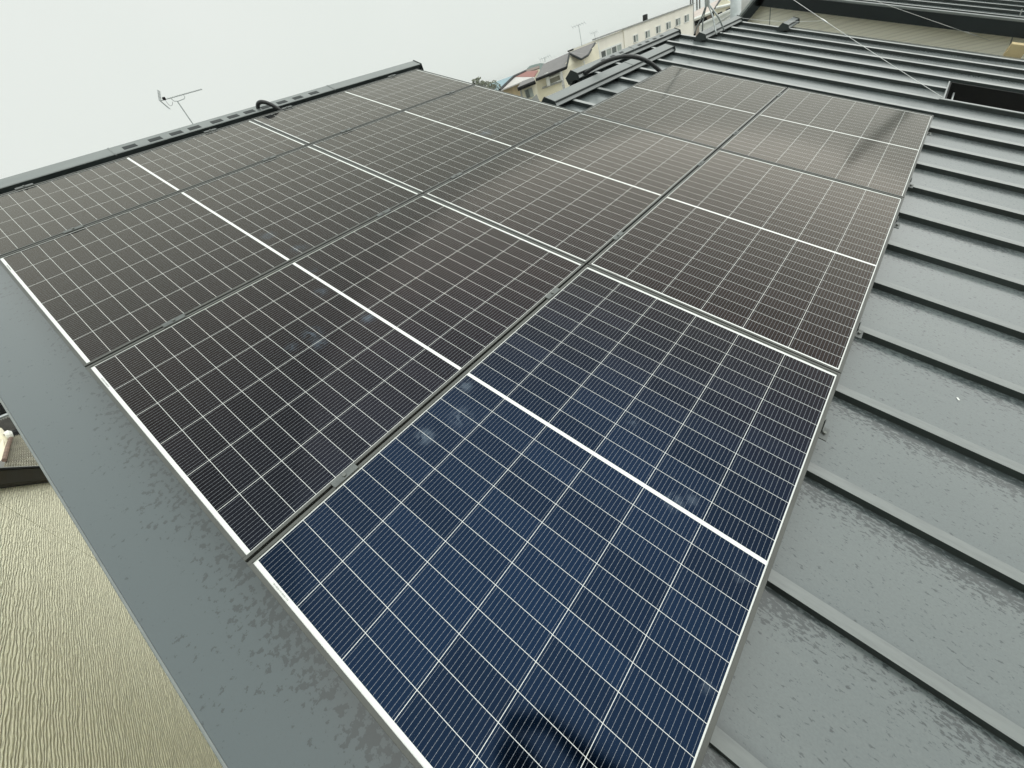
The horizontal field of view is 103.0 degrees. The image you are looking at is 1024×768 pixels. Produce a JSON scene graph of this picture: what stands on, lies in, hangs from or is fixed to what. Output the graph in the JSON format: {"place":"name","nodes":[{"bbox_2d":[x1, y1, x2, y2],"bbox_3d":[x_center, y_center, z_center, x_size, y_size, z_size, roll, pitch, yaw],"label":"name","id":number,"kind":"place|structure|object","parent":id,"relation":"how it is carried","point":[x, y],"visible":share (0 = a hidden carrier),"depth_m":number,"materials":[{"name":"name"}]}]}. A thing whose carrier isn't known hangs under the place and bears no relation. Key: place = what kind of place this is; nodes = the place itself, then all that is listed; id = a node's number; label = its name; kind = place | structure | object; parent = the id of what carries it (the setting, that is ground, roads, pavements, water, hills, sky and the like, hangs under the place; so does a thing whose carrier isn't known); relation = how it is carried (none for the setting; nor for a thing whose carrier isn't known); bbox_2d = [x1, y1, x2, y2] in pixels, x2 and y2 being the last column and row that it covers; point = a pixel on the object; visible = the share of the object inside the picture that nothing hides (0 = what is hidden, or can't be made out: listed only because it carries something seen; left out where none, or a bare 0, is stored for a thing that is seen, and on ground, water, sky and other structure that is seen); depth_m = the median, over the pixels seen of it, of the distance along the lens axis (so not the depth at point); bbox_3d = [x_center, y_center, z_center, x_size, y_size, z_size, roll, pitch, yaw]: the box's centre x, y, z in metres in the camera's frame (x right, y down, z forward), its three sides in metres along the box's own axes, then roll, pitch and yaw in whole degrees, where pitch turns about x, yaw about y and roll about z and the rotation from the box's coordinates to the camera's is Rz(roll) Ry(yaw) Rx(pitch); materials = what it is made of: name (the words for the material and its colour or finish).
{"place":"outdoors","nodes":[
{"label":"outdoors","id":0,"kind":"place"},
{"bbox_2d":[0,465,222,767],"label":"house","id":1,"kind":"structure","parent":0,"point":[85,682],"depth_m":5.80,"materials":[{"name":"beige"}]},
{"bbox_2d":[0,0,729,178],"label":"sky","id":2,"kind":"structure","parent":0,"point":[78,78],"materials":[{"name":"white"}]},
{"bbox_2d":[0,0,750,466],"bbox_3d":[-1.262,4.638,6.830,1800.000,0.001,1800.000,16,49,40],"label":"ground","id":3,"kind":"structure","parent":0,"point":[744,2],"depth_m":195.19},
{"bbox_2d":[0,402,15,430],"bbox_3d":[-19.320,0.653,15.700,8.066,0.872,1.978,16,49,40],"label":"tiled house","id":4,"kind":"structure","parent":3,"relation":"on","point":[6,424],"depth_m":14.36,"materials":[{"name":"tile"}]},
{"bbox_2d":[0,428,37,466],"bbox_3d":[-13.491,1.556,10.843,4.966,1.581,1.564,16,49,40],"label":"tiled house","id":5,"kind":"structure","parent":3,"relation":"on","point":[14,450],"depth_m":10.86,"materials":[{"name":"tile"}]},
{"bbox_2d":[472,76,485,86],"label":"tree","id":6,"kind":"object","parent":3,"relation":"on","point":[478,82],"visible":0.23,"depth_m":41.55,"materials":[{"name":"green plant"}]},
{"bbox_2d":[482,81,495,88],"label":"tree","id":7,"kind":"object","parent":3,"relation":"on","point":[490,85],"visible":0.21,"depth_m":44.10,"materials":[{"name":"green plant"}]},
{"bbox_2d":[486,80,500,89],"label":"tree","id":8,"kind":"object","parent":3,"relation":"on","point":[496,85],"visible":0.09,"depth_m":46.59,"materials":[{"name":"green plant"}]},
{"bbox_2d":[0,15,1023,767],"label":"house","id":9,"kind":"structure","parent":3,"relation":"on","point":[886,629],"depth_m":1.33,"materials":[{"name":"grey painted metal"}]},
{"bbox_2d":[14,183,33,189],"bbox_3d":[-2.940,-1.163,2.489,0.026,0.098,0.090,32,57,23],"label":"clamp","id":10,"kind":"object","parent":9,"relation":"attached to","point":[23,186],"visible":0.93,"depth_m":2.45,"materials":[{"name":"metal"}]},
{"bbox_2d":[63,225,83,233],"bbox_3d":[-2.328,-0.795,2.196,0.026,0.098,0.090,31,57,23],"label":"clamp","id":11,"kind":"object","parent":9,"relation":"attached to","point":[73,228],"visible":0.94,"depth_m":2.16,"materials":[{"name":"metal"}]},
{"bbox_2d":[0,119,307,255],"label":"solar panel","id":12,"kind":"object","parent":9,"relation":"attached to","point":[40,211],"visible":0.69,"depth_m":2.52,"materials":[{"name":"black paint"}]},
{"bbox_2d":[162,314,185,327],"bbox_3d":[-1.427,-0.240,1.753,0.026,0.098,0.090,32,57,23],"label":"clamp","id":13,"kind":"object","parent":9,"relation":"attached to","point":[174,320],"visible":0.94,"depth_m":1.72,"materials":[{"name":"metal"}]},
{"bbox_2d":[157,88,201,123],"bbox_3d":[-4.544,-3.830,5.865,0.154,0.764,0.634,16,49,40],"label":"tv antenna","id":14,"kind":"object","parent":9,"relation":"attached to","point":[165,99],"visible":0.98,"depth_m":5.68,"materials":[{"name":"metal"}]},
{"bbox_2d":[0,145,421,366],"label":"solar panel","id":15,"kind":"object","parent":9,"relation":"attached to","point":[94,292],"visible":0.85,"depth_m":2.08,"materials":[{"name":"black paint"}]},
{"bbox_2d":[256,100,281,110],"bbox_3d":[-1.973,-2.241,3.327,0.216,0.157,0.053,-17,35,5],"label":"cable hose","id":16,"kind":"object","parent":9,"relation":"on","point":[268,103],"visible":0.84,"depth_m":3.29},
{"bbox_2d":[85,194,584,562],"bbox_3d":[-0.634,-0.316,1.792,1.137,0.035,1.772,32,57,23],"label":"solar panel","id":17,"kind":"object","parent":9,"relation":"attached to","point":[261,413],"visible":0.86,"depth_m":1.60,"materials":[{"name":"black paint"}]},
{"bbox_2d":[330,463,358,487],"bbox_3d":[-0.526,0.313,1.311,0.026,0.098,0.090,32,57,23],"label":"clamp","id":18,"kind":"object","parent":9,"relation":"attached to","point":[343,475],"visible":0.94,"depth_m":1.27,"materials":[{"name":"metal"}]},
{"bbox_2d":[251,69,473,144],"bbox_3d":[-1.194,-2.413,3.491,0.762,0.035,1.772,32,57,23],"label":"solar panel","id":19,"kind":"object","parent":9,"relation":"attached to","point":[314,121],"visible":0.85,"depth_m":3.40,"materials":[{"name":"black paint"}]},
{"bbox_2d":[376,209,390,216],"bbox_3d":[-0.722,-0.935,2.324,0.026,0.098,0.090,32,57,23],"label":"clamp","id":20,"kind":"object","parent":9,"relation":"attached to","point":[383,212],"visible":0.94,"depth_m":2.29,"materials":[{"name":"metal"}]},
{"bbox_2d":[310,84,579,193],"bbox_3d":[-0.439,-1.950,3.122,1.137,0.035,1.772,32,57,23],"label":"solar panel","id":21,"kind":"object","parent":9,"relation":"attached to","point":[422,148],"visible":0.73,"depth_m":3.01,"materials":[{"name":"black paint"}]},
{"bbox_2d":[450,172,462,178],"bbox_3d":[-0.353,-1.299,2.623,0.026,0.098,0.090,32,57,23],"label":"clamp","id":22,"kind":"object","parent":9,"relation":"attached to","point":[456,175],"visible":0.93,"depth_m":2.58,"materials":[{"name":"metal"}]},
{"bbox_2d":[247,265,840,767],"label":"solar panel","id":23,"kind":"object","parent":9,"relation":"attached to","point":[547,533],"visible":1,"depth_m":1.16,"materials":[{"name":"black paint"}]},
{"bbox_2d":[545,287,559,299],"bbox_3d":[0.184,-0.386,1.886,0.026,0.098,0.090,32,57,23],"label":"clamp","id":24,"kind":"object","parent":9,"relation":"attached to","point":[554,291],"visible":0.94,"depth_m":1.85,"materials":[{"name":"metal"}]},
{"bbox_2d":[424,112,716,265],"bbox_3d":[0.463,-1.397,2.680,1.137,0.036,1.772,32,57,23],"label":"solar panel","id":25,"kind":"object","parent":9,"relation":"attached to","point":[585,188],"visible":0.84,"depth_m":2.55,"materials":[{"name":"black paint"}]},
{"bbox_2d":[612,231,623,240],"bbox_3d":[0.563,-0.759,2.193,0.026,0.098,0.090,32,57,23],"label":"clamp","id":26,"kind":"object","parent":9,"relation":"attached to","point":[618,235],"visible":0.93,"depth_m":2.15,"materials":[{"name":"metal"}]},
{"bbox_2d":[583,54,661,75],"bbox_3d":[1.134,-3.139,4.111,0.813,0.331,0.180,-9,37,16],"label":"cable hose","id":27,"kind":"object","parent":9,"relation":"on","point":[628,56],"visible":0.93,"depth_m":4.01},
{"bbox_2d":[582,65,786,149],"bbox_3d":[1.560,-2.478,3.569,1.137,0.035,1.772,32,57,23],"label":"solar panel","id":28,"kind":"object","parent":9,"relation":"attached to","point":[716,110],"visible":0.81,"depth_m":3.48,"materials":[{"name":"black paint"}]},
{"bbox_2d":[587,149,903,373],"bbox_3d":[1.365,-0.844,2.240,1.137,0.035,1.772,32,57,23],"label":"solar panel","id":29,"kind":"object","parent":9,"relation":"attached to","point":[789,259],"visible":0.85,"depth_m":2.09,"materials":[{"name":"black paint"}]},
{"bbox_2d":[819,419,829,441],"bbox_3d":[1.100,0.162,1.428,0.033,0.041,0.060,31,57,23],"label":"end bracket","id":30,"kind":"object","parent":9,"relation":"attached to","point":[824,433],"visible":0.73,"depth_m":1.43,"materials":[{"name":"metal"}]},
{"bbox_2d":[719,87,933,197],"bbox_3d":[2.462,-1.925,3.128,1.137,0.035,1.772,32,57,23],"label":"solar panel","id":31,"kind":"object","parent":9,"relation":"attached to","point":[877,147],"visible":0.89,"depth_m":3.02,"materials":[{"name":"black paint"}]},
{"bbox_2d":[693,0,990,97],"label":"roof antenna","id":32,"kind":"object","parent":9,"relation":"on","point":[707,4],"visible":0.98,"depth_m":5.23,"materials":[{"name":"metal"}]},
{"bbox_2d":[855,322,863,338],"bbox_3d":[1.499,-0.231,1.751,0.033,0.041,0.060,31,57,23],"label":"end bracket","id":33,"kind":"object","parent":9,"relation":"attached to","point":[859,333],"visible":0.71,"depth_m":1.75,"materials":[{"name":"metal"}]},
{"bbox_2d":[894,216,899,228],"bbox_3d":[2.196,-0.917,2.315,0.033,0.041,0.060,31,57,23],"label":"end bracket","id":34,"kind":"object","parent":9,"relation":"attached to","point":[897,225],"visible":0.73,"depth_m":2.32,"materials":[{"name":"metal"}]},
{"bbox_2d":[1003,42,1023,57],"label":"timber block","id":35,"kind":"structure","parent":9,"relation":"attached to","point":[1015,49],"depth_m":4.91,"materials":[{"name":"brown wood"}]},
{"bbox_2d":[517,77,539,100],"bbox_3d":[1.811,-16.440,27.422,1.167,6.688,3.401,-12,36,11],"label":"annex","id":36,"kind":"object","parent":3,"relation":"on","point":[527,88],"visible":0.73,"depth_m":25.09,"materials":[{"name":"beige paint"}]},
{"bbox_2d":[524,88,533,97],"bbox_3d":[1.065,-17.962,25.174,0.508,0.469,0.129,-12,36,11],"label":"window","id":37,"kind":"structure","parent":36,"relation":"in","point":[529,92],"depth_m":25.13,"materials":[{"name":"grey glass"}]},
{"bbox_2d":[730,0,741,17],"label":"utility pole","id":38,"kind":"object","parent":3,"relation":"on","point":[735,7],"depth_m":8.81,"materials":[{"name":"concrete"}]},
{"bbox_2d":[739,0,1023,58],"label":"house","id":39,"kind":"structure","parent":3,"relation":"on","point":[999,24],"depth_m":5.55,"materials":[{"name":"metal"}]},
{"bbox_2d":[492,76,511,89],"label":"blue hall","id":40,"kind":"structure","parent":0,"point":[503,81],"depth_m":55.52,"materials":[{"name":"metal"}]},
{"bbox_2d":[498,70,537,95],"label":"tin roof house","id":41,"kind":"structure","parent":0,"point":[511,84],"depth_m":36.94,"materials":[{"name":"white metal"}]},
{"bbox_2d":[526,66,539,79],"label":"brown roof house","id":42,"kind":"structure","parent":0,"point":[535,68],"depth_m":44.79,"materials":[{"name":"beige paint"}]},
{"bbox_2d":[526,63,543,69],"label":"arched hall","id":43,"kind":"structure","parent":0,"point":[535,65],"depth_m":55.10,"materials":[{"name":"concrete"}]},
{"bbox_2d":[535,22,599,100],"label":"cream house","id":44,"kind":"structure","parent":0,"point":[549,79],"depth_m":26.63,"materials":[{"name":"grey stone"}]},
{"bbox_2d":[549,72,562,86],"bbox_3d":[2.754,-19.698,26.205,0.932,0.743,0.179,-11,36,14],"label":"window","id":45,"kind":"structure","parent":44,"relation":"in","point":[557,77],"depth_m":26.19,"materials":[{"name":"white paint"}]},
{"bbox_2d":[570,3,693,57],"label":"apartment block","id":46,"kind":"structure","parent":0,"point":[681,18],"depth_m":37.87,"materials":[{"name":"paint"}]},
{"bbox_2d":[600,42,621,57],"bbox_3d":[8.520,-28.554,34.946,0.070,0.645,3.666,16,49,40],"label":"window","id":47,"kind":"structure","parent":46,"relation":"in","point":[612,49],"depth_m":34.86,"materials":[{"name":"white paint"}]},
{"bbox_2d":[633,34,638,42],"bbox_3d":[11.211,-31.343,36.956,0.070,0.559,0.927,16,49,40],"label":"window","id":48,"kind":"structure","parent":46,"relation":"in","point":[635,37],"depth_m":36.94,"materials":[{"name":"white paint"}]},
{"bbox_2d":[645,30,649,38],"bbox_3d":[12.689,-32.754,38.168,0.070,0.578,0.993,16,49,40],"label":"window","id":49,"kind":"structure","parent":46,"relation":"in","point":[647,33],"depth_m":38.14,"materials":[{"name":"white paint"}]},
{"bbox_2d":[655,25,660,33],"bbox_3d":[14.092,-34.173,39.292,0.070,0.595,1.058,16,49,40],"label":"window","id":50,"kind":"structure","parent":46,"relation":"in","point":[658,28],"depth_m":39.28,"materials":[{"name":"grey glass"}]},
{"bbox_2d":[666,21,670,29],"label":"window","id":51,"kind":"structure","parent":46,"relation":"in","point":[668,24],"depth_m":40.44,"materials":[{"name":"grey glass"}]},
{"bbox_2d":[675,17,680,26],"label":"window","id":52,"kind":"structure","parent":46,"relation":"in","point":[678,20],"depth_m":41.60,"materials":[{"name":"white paint"}]},
{"bbox_2d":[684,14,688,22],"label":"window","id":53,"kind":"structure","parent":46,"relation":"in","point":[686,17],"depth_m":42.66,"materials":[{"name":"grey glass"}]},
{"bbox_2d":[694,0,720,35],"bbox_3d":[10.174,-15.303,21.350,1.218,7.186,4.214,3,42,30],"label":"pink roof house","id":54,"kind":"structure","parent":0,"point":[698,14],"depth_m":18.62,"materials":[{"name":"white paint"}]},
{"bbox_2d":[699,9,729,31],"bbox_3d":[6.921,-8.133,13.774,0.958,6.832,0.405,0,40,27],"label":"parapet wall","id":55,"kind":"structure","parent":0,"point":[723,16],"depth_m":11.87,"materials":[{"name":"white paint"}]},
{"bbox_2d":[714,0,729,16],"bbox_3d":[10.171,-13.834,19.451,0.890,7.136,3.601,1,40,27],"label":"pale yellow house","id":56,"kind":"structure","parent":0,"point":[723,6],"depth_m":16.44,"materials":[{"name":"white paint"}]}
]}

